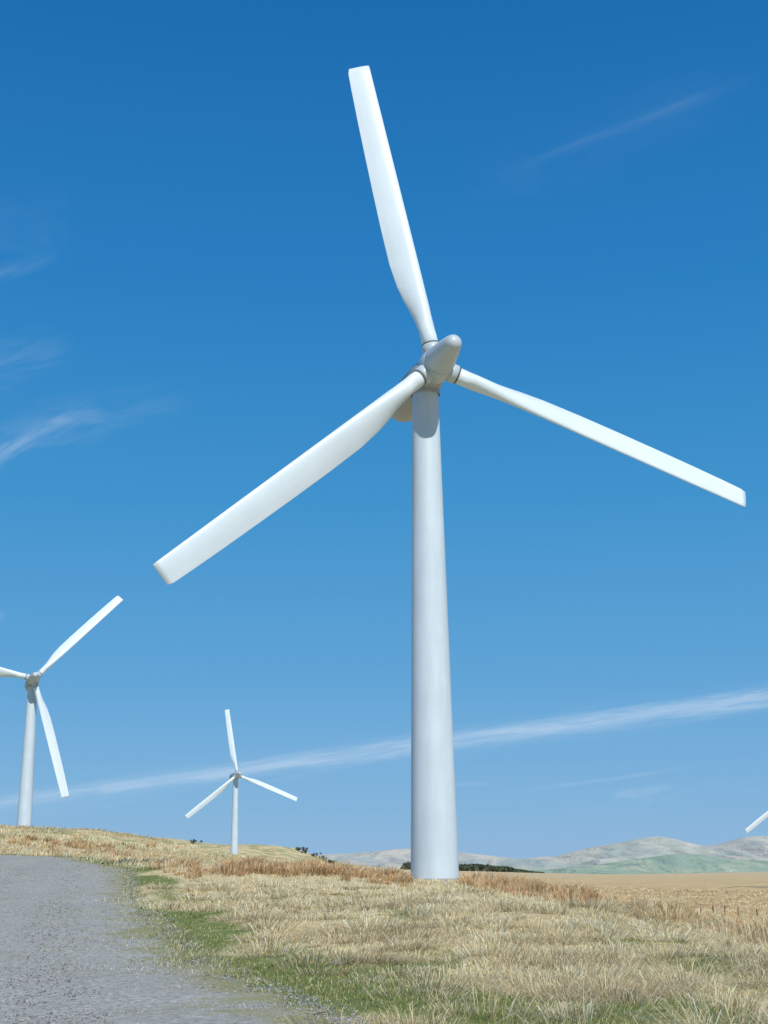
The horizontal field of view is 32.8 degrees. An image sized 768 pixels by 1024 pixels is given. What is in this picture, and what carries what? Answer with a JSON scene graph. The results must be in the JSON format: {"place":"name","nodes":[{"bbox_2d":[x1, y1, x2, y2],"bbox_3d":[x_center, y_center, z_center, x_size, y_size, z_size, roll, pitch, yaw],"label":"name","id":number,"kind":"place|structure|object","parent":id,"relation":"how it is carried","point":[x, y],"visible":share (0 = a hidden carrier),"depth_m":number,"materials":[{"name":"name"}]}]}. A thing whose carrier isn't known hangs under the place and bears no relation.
{"place":"outdoors","nodes":[
{"label":"outdoors","id":0,"kind":"place"},
{"bbox_2d":[0,854,386,1023],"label":"gravel track","id":1,"kind":"structure","parent":0,"point":[165,1001],"depth_m":22.80,"materials":[{"name":"grey gravel"}]},
{"bbox_2d":[0,826,767,1023],"bbox_3d":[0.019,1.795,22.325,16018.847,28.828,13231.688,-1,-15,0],"label":"ground","id":2,"kind":"structure","parent":0,"point":[739,881],"depth_m":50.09,"materials":[{"name":"beige plant"}]},
{"bbox_2d":[0,596,122,826],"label":"wind turbine","id":3,"kind":"object","parent":2,"relation":"on","point":[25,801],"visible":0.91,"depth_m":257.22,"materials":[{"name":"paint"}]},
{"bbox_2d":[7,854,252,976],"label":"verge weeds","id":4,"kind":"object","parent":2,"relation":"on","point":[193,951],"visible":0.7,"depth_m":28.47,"materials":[{"name":"green plant"}]},
{"bbox_2d":[185,709,296,853],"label":"wind turbine","id":5,"kind":"object","parent":2,"relation":"on","point":[235,776],"visible":0.91,"depth_m":475.89,"materials":[{"name":"paint"}]},
{"bbox_2d":[0,846,694,915],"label":"moor grass","id":6,"kind":"structure","parent":2,"relation":"on","point":[373,891],"depth_m":58.19,"materials":[{"name":"beige plant"}]},
{"bbox_2d":[0,824,767,925],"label":"dry grass tussocks","id":7,"kind":"object","parent":2,"relation":"on","point":[124,861],"visible":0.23,"depth_m":182.23,"materials":[{"name":"beige plant"}]},
{"bbox_2d":[6,833,767,948],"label":"rushes","id":8,"kind":"object","parent":2,"relation":"on","point":[243,867],"visible":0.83,"depth_m":67.90,"materials":[{"name":"brown plant"}]},
{"bbox_2d":[129,880,767,1023],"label":"tussock grass","id":9,"kind":"structure","parent":2,"relation":"on","point":[669,934],"depth_m":22.96,"materials":[{"name":"beige plant"}]},
{"bbox_2d":[153,66,745,882],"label":"wind turbine","id":10,"kind":"object","parent":2,"relation":"on","point":[413,394],"visible":0.95,"depth_m":85.98,"materials":[{"name":"paint"}]},
{"bbox_2d":[400,861,544,872],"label":"distant wood","id":11,"kind":"object","parent":2,"relation":"on","point":[465,867],"visible":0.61,"depth_m":1230.30,"materials":[{"name":"green plant"}]},
{"bbox_2d":[700,903,757,916],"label":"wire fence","id":12,"kind":"object","parent":2,"relation":"on","point":[728,911],"visible":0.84,"depth_m":188.43,"materials":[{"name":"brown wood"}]},
{"bbox_2d":[745,811,767,832],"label":"wind turbine","id":13,"kind":"object","parent":2,"relation":"on","point":[763,817],"visible":1,"depth_m":458.87,"materials":[{"name":"paint"}]},
{"bbox_2d":[0,0,767,857],"label":"sky","id":14,"kind":"structure","parent":0,"point":[198,288],"materials":[{"name":"blue"}]},
{"bbox_2d":[318,836,767,869],"bbox_3d":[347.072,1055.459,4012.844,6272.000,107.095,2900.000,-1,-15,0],"label":"hill","id":15,"kind":"structure","parent":0,"point":[751,848],"depth_m":3449.38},
{"bbox_2d":[528,854,767,873],"bbox_3d":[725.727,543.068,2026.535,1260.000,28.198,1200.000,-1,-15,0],"label":"green hill","id":16,"kind":"structure","parent":0,"point":[677,863],"depth_m":1812.57,"materials":[{"name":"green plant"}]}
]}

